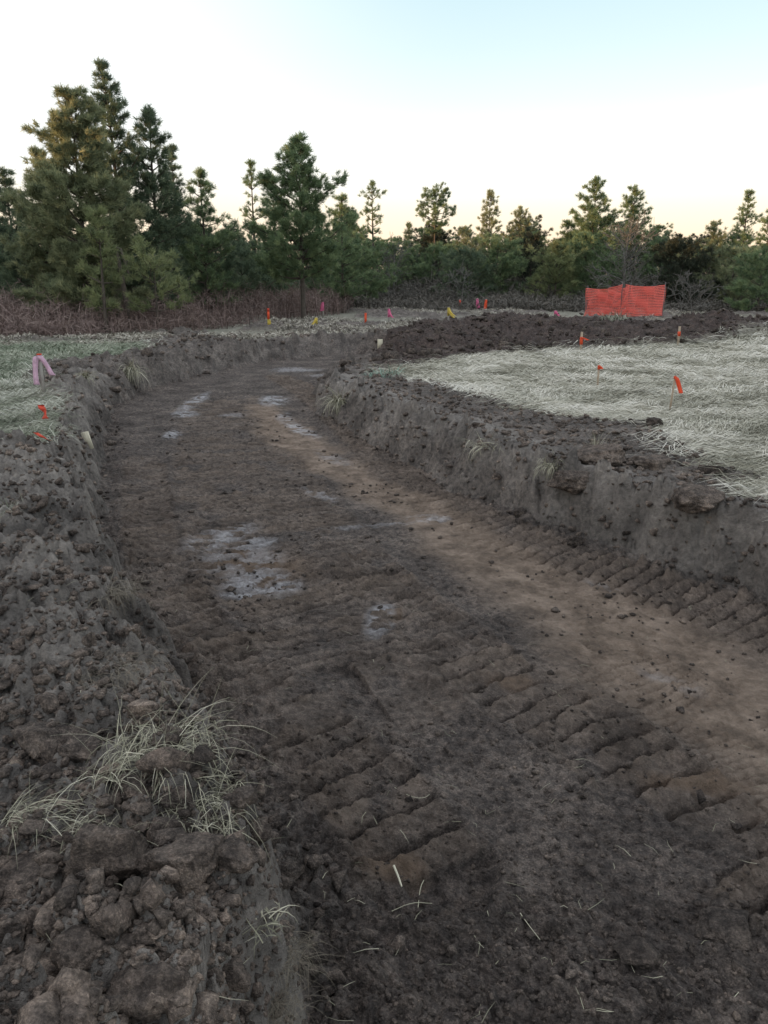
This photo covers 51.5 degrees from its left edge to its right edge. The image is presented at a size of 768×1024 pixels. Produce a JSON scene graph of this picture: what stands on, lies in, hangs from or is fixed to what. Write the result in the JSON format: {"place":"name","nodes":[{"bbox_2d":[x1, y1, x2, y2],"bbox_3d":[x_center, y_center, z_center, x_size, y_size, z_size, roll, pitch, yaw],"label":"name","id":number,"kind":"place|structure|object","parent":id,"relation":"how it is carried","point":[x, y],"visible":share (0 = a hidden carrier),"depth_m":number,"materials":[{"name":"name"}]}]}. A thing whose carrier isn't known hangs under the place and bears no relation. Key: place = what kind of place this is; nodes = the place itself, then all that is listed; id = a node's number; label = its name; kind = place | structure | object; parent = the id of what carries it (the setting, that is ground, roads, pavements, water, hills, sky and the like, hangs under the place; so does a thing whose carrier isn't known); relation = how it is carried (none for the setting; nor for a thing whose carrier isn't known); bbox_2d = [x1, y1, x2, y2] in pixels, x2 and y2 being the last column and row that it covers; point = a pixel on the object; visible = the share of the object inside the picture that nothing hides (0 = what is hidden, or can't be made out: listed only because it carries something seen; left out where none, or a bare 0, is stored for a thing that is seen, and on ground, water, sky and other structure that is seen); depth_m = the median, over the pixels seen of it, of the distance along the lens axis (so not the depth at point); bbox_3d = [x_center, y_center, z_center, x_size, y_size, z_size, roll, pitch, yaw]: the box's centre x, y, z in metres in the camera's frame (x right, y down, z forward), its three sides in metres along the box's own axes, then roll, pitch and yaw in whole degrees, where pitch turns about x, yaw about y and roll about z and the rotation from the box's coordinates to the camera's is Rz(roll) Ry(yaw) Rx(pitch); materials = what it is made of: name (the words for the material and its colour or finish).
{"place":"outdoors","nodes":[
{"label":"outdoors","id":0,"kind":"place"},
{"bbox_2d":[0,336,156,382],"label":"green grass","id":1,"kind":"structure","parent":0,"point":[62,350],"depth_m":17.92,"materials":[{"name":"plant"}]},
{"bbox_2d":[0,335,168,444],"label":"verge grass","id":2,"kind":"structure","parent":0,"point":[5,415],"depth_m":9.90,"materials":[{"name":"plant"}]},
{"bbox_2d":[0,307,767,1023],"bbox_3d":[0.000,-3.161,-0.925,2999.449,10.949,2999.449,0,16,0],"label":"ground","id":3,"kind":"structure","parent":0,"point":[264,381],"depth_m":4.34,"materials":[{"name":"soil"}]},
{"bbox_2d":[0,165,46,293],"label":"pine tree","id":4,"kind":"object","parent":3,"relation":"on","point":[5,209],"visible":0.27,"depth_m":30.66,"materials":[{"name":"green plant"}]},
{"bbox_2d":[0,229,48,304],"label":"pine tree","id":5,"kind":"object","parent":3,"relation":"on","point":[12,276],"visible":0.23,"depth_m":28.26,"materials":[{"name":"green plant"}]},
{"bbox_2d":[0,843,63,907],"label":"soil clod","id":6,"kind":"object","parent":3,"relation":"on","point":[27,865],"visible":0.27,"depth_m":2.04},
{"bbox_2d":[0,142,75,305],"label":"pine tree","id":7,"kind":"object","parent":3,"relation":"on","point":[29,259],"visible":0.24,"depth_m":26.88,"materials":[{"name":"green plant"}]},
{"bbox_2d":[10,721,67,760],"bbox_3d":[-1.128,0.756,2.634,0.164,0.120,0.175,6,17,21],"label":"soil clod","id":8,"kind":"object","parent":3,"relation":"on","point":[30,737],"visible":0.65,"depth_m":2.58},
{"bbox_2d":[32,354,54,392],"bbox_3d":[-4.666,-1.858,10.967,0.326,0.633,0.077,2,16,6],"label":"survey stake","id":9,"kind":"object","parent":3,"relation":"on","point":[38,360],"visible":0.98,"depth_m":10.93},
{"bbox_2d":[0,780,90,868],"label":"grass tuft","id":10,"kind":"object","parent":3,"relation":"on","point":[26,808],"visible":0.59,"depth_m":2.19,"materials":[{"name":"plant"}]},
{"bbox_2d":[0,82,153,321],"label":"pine tree","id":11,"kind":"object","parent":3,"relation":"on","point":[54,226],"visible":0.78,"depth_m":24.69,"materials":[{"name":"green plant"}]},
{"bbox_2d":[31,791,122,852],"bbox_3d":[-0.827,0.872,2.144,0.361,0.192,0.261,8,18,24],"label":"grass tuft","id":12,"kind":"object","parent":3,"relation":"on","point":[82,817],"visible":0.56,"depth_m":2.16,"materials":[{"name":"plant"}]},
{"bbox_2d":[59,1001,97,1023],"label":"soil clod","id":13,"kind":"object","parent":3,"relation":"on","point":[72,1012],"visible":1,"depth_m":1.42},
{"bbox_2d":[57,733,102,762],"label":"soil clod","id":14,"kind":"object","parent":3,"relation":"on","point":[74,749],"visible":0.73,"depth_m":2.53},
{"bbox_2d":[49,924,112,971],"bbox_3d":[-0.632,0.915,1.658,0.113,0.078,0.096,-11,19,-32],"label":"soil clod","id":15,"kind":"object","parent":3,"relation":"on","point":[76,946],"visible":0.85,"depth_m":1.63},
{"bbox_2d":[72,203,128,332],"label":"pine tree","id":16,"kind":"object","parent":3,"relation":"on","point":[94,217],"visible":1,"depth_m":23.42,"materials":[{"name":"green plant"}]},
{"bbox_2d":[64,823,147,881],"bbox_3d":[-0.678,0.831,1.969,0.192,0.148,0.142,0,16,0],"label":"soil clod","id":17,"kind":"object","parent":3,"relation":"on","point":[119,851],"visible":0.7,"depth_m":1.91,"materials":[{"name":"soil"}]},
{"bbox_2d":[56,712,156,779],"bbox_3d":[-0.868,0.743,2.524,0.369,0.256,0.261,-10,19,-31],"label":"grass tuft","id":18,"kind":"object","parent":3,"relation":"on","point":[113,746],"visible":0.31,"depth_m":2.52,"materials":[{"name":"plant"}]},
{"bbox_2d":[50,631,177,693],"bbox_3d":[-1.009,0.616,3.036,0.514,0.278,0.448,-11,19,-32],"label":"root mat","id":19,"kind":"object","parent":3,"relation":"on","point":[127,670],"visible":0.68,"depth_m":3.02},
{"bbox_2d":[74,563,163,619],"bbox_3d":[-1.340,0.405,3.975,0.453,0.307,0.512,0,16,0],"label":"root mat","id":20,"kind":"object","parent":3,"relation":"on","point":[118,593],"visible":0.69,"depth_m":3.95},
{"bbox_2d":[69,56,181,292],"bbox_3d":[-9.216,-10.755,27.462,3.547,9.022,3.466,15,22,41],"label":"pine tree","id":21,"kind":"object","parent":3,"relation":"on","point":[114,107],"visible":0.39,"depth_m":26.88,"materials":[{"name":"green plant"}]},
{"bbox_2d":[114,772,149,802],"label":"soil clod","id":22,"kind":"object","parent":3,"relation":"on","point":[128,791],"visible":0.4,"depth_m":2.24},
{"bbox_2d":[117,358,153,384],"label":"grass tuft","id":23,"kind":"object","parent":3,"relation":"on","point":[132,370],"visible":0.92,"depth_m":14.69,"materials":[{"name":"plant"}]},
{"bbox_2d":[115,246,157,326],"bbox_3d":[-7.772,-7.104,25.503,1.556,2.709,0.219,4,17,12],"label":"broken snag","id":24,"kind":"object","parent":3,"relation":"on","point":[123,286],"visible":0.48,"depth_m":25.49,"materials":[{"name":"brown wood"}]},
{"bbox_2d":[106,962,186,1023],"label":"soil clod","id":25,"kind":"object","parent":3,"relation":"on","point":[135,988],"visible":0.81,"depth_m":1.56,"materials":[{"name":"soil"}]},
{"bbox_2d":[120,230,199,329],"bbox_3d":[-6.918,-6.972,24.767,2.426,3.267,4.457,0,16,0],"label":"pine tree","id":26,"kind":"object","parent":3,"relation":"on","point":[153,261],"visible":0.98,"depth_m":24.32,"materials":[{"name":"green plant"}]},
{"bbox_2d":[120,102,202,321],"bbox_3d":[-8.279,-10.514,28.777,2.811,7.832,3.263,12,20,35],"label":"pine tree","id":27,"kind":"object","parent":3,"relation":"on","point":[151,178],"visible":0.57,"depth_m":28.19,"materials":[{"name":"green plant"}]},
{"bbox_2d":[44,668,278,824],"bbox_3d":[-0.640,0.700,2.378,0.682,0.380,0.624,0,16,0],"label":"grass tuft","id":28,"kind":"object","parent":3,"relation":"on","point":[121,766],"visible":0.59,"depth_m":2.38,"materials":[{"name":"plant"}]},
{"bbox_2d":[158,785,192,812],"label":"soil clod","id":29,"kind":"object","parent":3,"relation":"on","point":[183,792],"visible":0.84,"depth_m":2.19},
{"bbox_2d":[146,143,209,290],"bbox_3d":[-8.450,-11.465,32.974,3.014,7.141,2.591,-9,18,-27],"label":"pine tree","id":30,"kind":"object","parent":3,"relation":"on","point":[173,148],"visible":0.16,"depth_m":32.30,"materials":[{"name":"green plant"}]},
{"bbox_2d":[0,279,356,337],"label":"bramble thicket","id":31,"kind":"object","parent":3,"relation":"on","point":[22,318],"visible":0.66,"depth_m":26.24,"materials":[{"name":"plant"}]},
{"bbox_2d":[136,832,224,895],"bbox_3d":[-0.504,0.859,1.968,0.196,0.112,0.160,5,17,16],"label":"soil clod","id":32,"kind":"object","parent":3,"relation":"on","point":[192,858],"visible":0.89,"depth_m":1.92,"materials":[{"name":"soil"}]},
{"bbox_2d":[130,756,272,864],"bbox_3d":[-0.534,0.833,2.226,0.463,0.299,0.500,0,16,0],"label":"grass tuft","id":33,"kind":"object","parent":3,"relation":"on","point":[216,805],"visible":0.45,"depth_m":2.18,"materials":[{"name":"plant"}]},
{"bbox_2d":[172,166,241,312],"bbox_3d":[-6.896,-10.111,30.633,2.981,5.986,3.187,-8,18,-25],"label":"pine tree","id":34,"kind":"object","parent":3,"relation":"on","point":[215,241],"visible":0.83,"depth_m":30.14,"materials":[{"name":"green plant"}]},
{"bbox_2d":[170,216,262,310],"bbox_3d":[-6.788,-9.960,32.578,4.339,4.188,4.938,-8,18,-25],"label":"pine tree","id":35,"kind":"object","parent":3,"relation":"on","point":[232,261],"visible":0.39,"depth_m":32.32,"materials":[{"name":"green plant"}]},
{"bbox_2d":[222,954,250,992],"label":"soil clod","id":36,"kind":"object","parent":3,"relation":"on","point":[238,977],"visible":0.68,"depth_m":1.77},
{"bbox_2d":[218,834,259,873],"bbox_3d":[-0.375,0.865,1.994,0.136,0.089,0.089,8,18,24],"label":"soil clod","id":37,"kind":"object","parent":3,"relation":"on","point":[237,855],"visible":0.91,"depth_m":1.96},
{"bbox_2d":[228,785,258,808],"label":"soil clod","id":38,"kind":"object","parent":3,"relation":"on","point":[242,797],"visible":1,"depth_m":2.20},
{"bbox_2d":[214,231,288,307],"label":"pine tree","id":39,"kind":"object","parent":3,"relation":"on","point":[245,269],"visible":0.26,"depth_m":36.12,"materials":[{"name":"green plant"}]},
{"bbox_2d":[237,158,267,288],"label":"pine tree","id":40,"kind":"object","parent":3,"relation":"on","point":[247,181],"visible":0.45,"depth_m":39.13,"materials":[{"name":"green plant"}]},
{"bbox_2d":[241,899,299,952],"bbox_3d":[-0.326,1.014,1.994,0.198,0.151,0.217,7,18,22],"label":"grass tuft","id":41,"kind":"object","parent":3,"relation":"on","point":[275,922],"visible":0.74,"depth_m":1.97,"materials":[{"name":"plant"}]},
{"bbox_2d":[256,173,292,301],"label":"pine tree","id":42,"kind":"object","parent":3,"relation":"on","point":[267,247],"visible":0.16,"depth_m":37.72,"materials":[{"name":"green plant"}]},
{"bbox_2d":[280,857,304,879],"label":"soil clod","id":43,"kind":"object","parent":3,"relation":"on","point":[293,868],"visible":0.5,"depth_m":2.77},
{"bbox_2d":[266,968,329,1023],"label":"root mat","id":44,"kind":"object","parent":3,"relation":"on","point":[280,1006],"visible":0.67,"depth_m":2.02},
{"bbox_2d":[241,130,359,319],"bbox_3d":[-3.243,-10.790,30.625,3.897,7.248,4.610,12,20,36],"label":"pine tree","id":45,"kind":"object","parent":3,"relation":"on","point":[306,217],"visible":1,"depth_m":30.02,"materials":[{"name":"green plant"}]},
{"bbox_2d":[266,901,342,1004],"bbox_3d":[-0.230,1.191,2.110,0.255,0.199,0.312,13,21,37],"label":"root mat","id":46,"kind":"object","parent":3,"relation":"on","point":[297,955],"visible":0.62,"depth_m":2.10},
{"bbox_2d":[290,251,348,293],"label":"pine tree","id":47,"kind":"object","parent":3,"relation":"on","point":[310,279],"visible":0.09,"depth_m":43.87,"materials":[{"name":"green plant"}]},
{"bbox_2d":[310,383,352,416],"bbox_3d":[-0.709,-1.611,11.896,0.881,0.726,0.706,7,18,22],"label":"grass tuft","id":48,"kind":"object","parent":3,"relation":"on","point":[337,402],"visible":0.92,"depth_m":11.85,"materials":[{"name":"plant"}]},
{"bbox_2d":[320,205,367,267],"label":"pine tree","id":49,"kind":"object","parent":3,"relation":"on","point":[354,230],"visible":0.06,"depth_m":61.93,"materials":[{"name":"green plant"}]},
{"bbox_2d":[316,192,377,312],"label":"pine tree","id":50,"kind":"object","parent":3,"relation":"on","point":[351,272],"visible":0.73,"depth_m":37.87,"materials":[{"name":"green plant"}]},
{"bbox_2d":[305,232,398,304],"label":"pine tree","id":51,"kind":"object","parent":3,"relation":"on","point":[374,288],"visible":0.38,"depth_m":41.81,"materials":[{"name":"green plant"}]},
{"bbox_2d":[352,179,401,284],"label":"pine tree","id":52,"kind":"object","parent":3,"relation":"on","point":[372,183],"visible":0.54,"depth_m":45.00,"materials":[{"name":"green plant"}]},
{"bbox_2d":[0,308,767,1023],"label":"soil crumbs","id":53,"kind":"object","parent":3,"relation":"on","point":[114,914],"visible":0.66,"depth_m":2.49,"materials":[{"name":"soil"}]},
{"bbox_2d":[0,305,767,345],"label":"dead grass","id":54,"kind":"structure","parent":3,"relation":"on","point":[135,334],"depth_m":24.30,"materials":[{"name":"plant"}]},
{"bbox_2d":[10,495,767,1022],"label":"loose straw","id":55,"kind":"object","parent":3,"relation":"on","point":[504,881],"visible":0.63,"depth_m":2.61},
{"bbox_2d":[357,239,424,293],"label":"pine tree","id":56,"kind":"object","parent":3,"relation":"on","point":[392,251],"visible":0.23,"depth_m":47.25,"materials":[{"name":"green plant"}]},
{"bbox_2d":[370,235,427,299],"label":"bare shrub","id":57,"kind":"object","parent":3,"relation":"on","point":[398,263],"visible":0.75,"depth_m":43.60,"materials":[{"name":"grey plant"}]},
{"bbox_2d":[399,221,423,285],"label":"pine tree","id":58,"kind":"object","parent":3,"relation":"on","point":[406,235],"visible":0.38,"depth_m":49.22,"materials":[{"name":"green plant"}]},
{"bbox_2d":[413,222,454,259],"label":"pine tree","id":59,"kind":"object","parent":3,"relation":"on","point":[421,230],"visible":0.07,"depth_m":64.17,"materials":[{"name":"green plant"}]},
{"bbox_2d":[415,221,454,274],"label":"pine tree","id":60,"kind":"object","parent":3,"relation":"on","point":[441,235],"visible":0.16,"depth_m":56.91,"materials":[{"name":"green plant"}]},
{"bbox_2d":[415,180,456,266],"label":"pine tree","id":61,"kind":"object","parent":3,"relation":"on","point":[434,194],"visible":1,"depth_m":54.26,"materials":[{"name":"green plant"}]},
{"bbox_2d":[410,241,480,287],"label":"pine tree","id":62,"kind":"object","parent":3,"relation":"on","point":[440,247],"visible":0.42,"depth_m":49.10,"materials":[{"name":"green plant"}]},
{"bbox_2d":[434,260,490,305],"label":"bare shrub","id":63,"kind":"object","parent":3,"relation":"on","point":[468,295],"visible":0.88,"depth_m":42.37,"materials":[{"name":"grey plant"}]},
{"bbox_2d":[446,225,478,274],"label":"pine tree","id":64,"kind":"object","parent":3,"relation":"on","point":[464,240],"visible":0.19,"depth_m":54.69,"materials":[{"name":"green plant"}]},
{"bbox_2d":[428,245,502,299],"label":"pine tree","id":65,"kind":"object","parent":3,"relation":"on","point":[467,259],"visible":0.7,"depth_m":44.53,"materials":[{"name":"green plant"}]},
{"bbox_2d":[447,223,485,249],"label":"pine tree","id":66,"kind":"object","parent":3,"relation":"on","point":[459,238],"visible":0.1,"depth_m":67.36,"materials":[{"name":"green plant"}]},
{"bbox_2d":[450,431,507,460],"bbox_3d":[1.045,-0.623,7.904,0.670,0.424,0.770,-11,20,-33],"label":"grass tuft","id":67,"kind":"object","parent":3,"relation":"on","point":[479,446],"visible":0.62,"depth_m":7.87,"materials":[{"name":"plant"}]},
{"bbox_2d":[203,265,767,311],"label":"scrub undergrowth","id":68,"kind":"object","parent":3,"relation":"on","point":[577,302],"visible":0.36,"depth_m":41.68,"materials":[{"name":"plant"}]},
{"bbox_2d":[454,188,517,279],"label":"pine tree","id":69,"kind":"object","parent":3,"relation":"on","point":[484,217],"visible":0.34,"depth_m":50.60,"materials":[{"name":"green plant"}]},
{"bbox_2d":[461,232,532,297],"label":"pine tree","id":70,"kind":"object","parent":3,"relation":"on","point":[510,265],"visible":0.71,"depth_m":45.28,"materials":[{"name":"green plant"}]},
{"bbox_2d":[498,214,553,272],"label":"pine tree","id":71,"kind":"object","parent":3,"relation":"on","point":[540,225],"visible":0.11,"depth_m":62.09,"materials":[{"name":"green plant"}]},
{"bbox_2d":[504,205,550,282],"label":"pine tree","id":72,"kind":"object","parent":3,"relation":"on","point":[519,215],"visible":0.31,"depth_m":52.44,"materials":[{"name":"green plant"}]},
{"bbox_2d":[501,226,570,283],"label":"pine tree","id":73,"kind":"object","parent":3,"relation":"on","point":[532,241],"visible":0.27,"depth_m":51.08,"materials":[{"name":"green plant"}]},
{"bbox_2d":[533,451,565,483],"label":"grass tuft","id":74,"kind":"object","parent":3,"relation":"on","point":[549,466],"visible":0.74,"depth_m":6.90,"materials":[{"name":"plant"}]},
{"bbox_2d":[524,236,587,300],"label":"pine tree","id":75,"kind":"object","parent":3,"relation":"on","point":[564,259],"visible":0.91,"depth_m":43.77,"materials":[{"name":"green plant"}]},
{"bbox_2d":[535,218,579,290],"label":"pine tree","id":76,"kind":"object","parent":3,"relation":"on","point":[567,234],"visible":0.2,"depth_m":48.91,"materials":[{"name":"green plant"}]},
{"bbox_2d":[546,470,589,493],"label":"soil clod","id":77,"kind":"object","parent":3,"relation":"on","point":[572,481],"visible":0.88,"depth_m":6.58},
{"bbox_2d":[567,535,585,546],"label":"soil clod","id":78,"kind":"object","parent":3,"relation":"on","point":[573,540],"visible":0.91,"depth_m":6.26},
{"bbox_2d":[550,229,621,298],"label":"pine tree","id":79,"kind":"object","parent":3,"relation":"on","point":[584,242],"visible":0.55,"depth_m":44.40,"materials":[{"name":"green plant"}]},
{"bbox_2d":[561,175,629,285],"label":"pine tree","id":80,"kind":"object","parent":3,"relation":"on","point":[593,212],"visible":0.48,"depth_m":46.55,"materials":[{"name":"green plant"}]},
{"bbox_2d":[567,443,626,465],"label":"soil clod","id":81,"kind":"object","parent":3,"relation":"on","point":[587,453],"visible":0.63,"depth_m":6.83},
{"bbox_2d":[592,219,636,275],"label":"pine tree","id":82,"kind":"object","parent":3,"relation":"on","point":[614,227],"visible":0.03,"depth_m":55.36,"materials":[{"name":"green plant"}]},
{"bbox_2d":[599,307,633,320],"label":"grass tuft","id":83,"kind":"object","parent":3,"relation":"on","point":[615,316],"visible":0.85,"depth_m":26.98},
{"bbox_2d":[577,208,664,308],"bbox_3d":[11.315,-12.022,38.048,4.086,4.809,4.257,15,22,41],"label":"bare tree","id":84,"kind":"object","parent":3,"relation":"on","point":[624,253],"visible":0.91,"depth_m":37.80,"materials":[{"name":"grey plant"}]},
{"bbox_2d":[584,282,665,316],"bbox_3d":[10.016,-8.727,33.008,3.543,1.603,3.183,-9,18,-28],"label":"safety fence","id":85,"kind":"object","parent":3,"relation":"on","point":[645,302],"visible":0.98,"depth_m":32.24,"materials":[{"name":"orange plastic"}]},
{"bbox_2d":[602,183,666,286],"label":"pine tree","id":86,"kind":"object","parent":3,"relation":"on","point":[634,210],"visible":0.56,"depth_m":48.72,"materials":[{"name":"green plant"}]},
{"bbox_2d":[613,936,660,969],"bbox_3d":[0.789,1.371,2.482,0.147,0.078,0.113,0,16,0],"label":"soil clod","id":87,"kind":"object","parent":3,"relation":"on","point":[638,952],"visible":1,"depth_m":2.45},
{"bbox_2d":[626,454,673,470],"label":"soil clod","id":88,"kind":"object","parent":3,"relation":"on","point":[658,462],"visible":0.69,"depth_m":6.80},
{"bbox_2d":[621,229,686,283],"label":"pine tree","id":89,"kind":"object","parent":3,"relation":"on","point":[667,233],"visible":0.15,"depth_m":50.98,"materials":[{"name":"green plant"}]},
{"bbox_2d":[646,417,662,427],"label":"soil clod","id":90,"kind":"object","parent":3,"relation":"on","point":[653,421],"visible":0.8,"depth_m":8.74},
{"bbox_2d":[631,221,678,275],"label":"pine tree","id":91,"kind":"object","parent":3,"relation":"on","point":[659,228],"visible":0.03,"depth_m":54.88,"materials":[{"name":"green plant"}]},
{"bbox_2d":[669,376,682,409],"bbox_3d":[3.615,-1.405,9.861,0.153,0.555,0.039,3,17,11],"label":"survey stake","id":92,"kind":"object","parent":3,"relation":"on","point":[677,381],"visible":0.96,"depth_m":9.81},
{"bbox_2d":[646,236,728,304],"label":"cedar tree","id":93,"kind":"object","parent":3,"relation":"on","point":[689,246],"visible":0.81,"depth_m":41.62,"materials":[{"name":"plant"}]},
{"bbox_2d":[659,270,722,313],"bbox_3d":[13.526,-10.043,36.612,3.797,2.142,2.752,3,17,9],"label":"bare shrub","id":94,"kind":"object","parent":3,"relation":"on","point":[683,279],"visible":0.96,"depth_m":36.47,"materials":[{"name":"grey plant"}]},
{"bbox_2d":[671,483,725,513],"bbox_3d":[2.271,-0.097,5.712,0.393,0.188,0.322,0,16,0],"label":"soil clod","id":95,"kind":"object","parent":3,"relation":"on","point":[688,498],"visible":0.96,"depth_m":5.63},
{"bbox_2d":[691,233,718,276],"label":"pine tree","id":96,"kind":"object","parent":3,"relation":"on","point":[693,235],"visible":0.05,"depth_m":55.40,"materials":[{"name":"green plant"}]},
{"bbox_2d":[695,465,723,475],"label":"soil clod","id":97,"kind":"object","parent":3,"relation":"on","point":[705,469],"visible":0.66,"depth_m":6.55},
{"bbox_2d":[677,218,750,284],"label":"pine tree","id":98,"kind":"object","parent":3,"relation":"on","point":[713,227],"visible":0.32,"depth_m":47.05,"materials":[{"name":"green plant"}]},
{"bbox_2d":[694,906,751,951],"bbox_3d":[1.101,1.345,2.570,0.180,0.100,0.174,11,19,32],"label":"soil clod","id":99,"kind":"object","parent":3,"relation":"on","point":[730,926],"visible":0.89,"depth_m":2.54,"materials":[{"name":"soil"}]},
{"bbox_2d":[695,243,766,303],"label":"pine tree","id":100,"kind":"object","parent":3,"relation":"on","point":[734,250],"visible":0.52,"depth_m":41.85,"materials":[{"name":"green plant"}]},
{"bbox_2d":[708,188,767,278],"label":"pine tree","id":101,"kind":"object","parent":3,"relation":"on","point":[742,219],"visible":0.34,"depth_m":46.86,"materials":[{"name":"green plant"}]},
{"bbox_2d":[723,246,767,311],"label":"pine tree","id":102,"kind":"object","parent":3,"relation":"on","point":[743,284],"visible":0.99,"depth_m":38.16,"materials":[{"name":"green plant"}]},
{"bbox_2d":[733,208,767,295],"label":"pine tree","id":103,"kind":"object","parent":3,"relation":"on","point":[759,234],"visible":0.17,"depth_m":43.55,"materials":[{"name":"green plant"}]},
{"bbox_2d":[0,0,767,269],"label":"sky","id":104,"kind":"structure","parent":0,"point":[528,102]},
{"bbox_2d":[363,321,767,520],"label":"field grass","id":105,"kind":"structure","parent":0,"point":[711,409],"depth_m":11.94,"materials":[{"name":"plant"}]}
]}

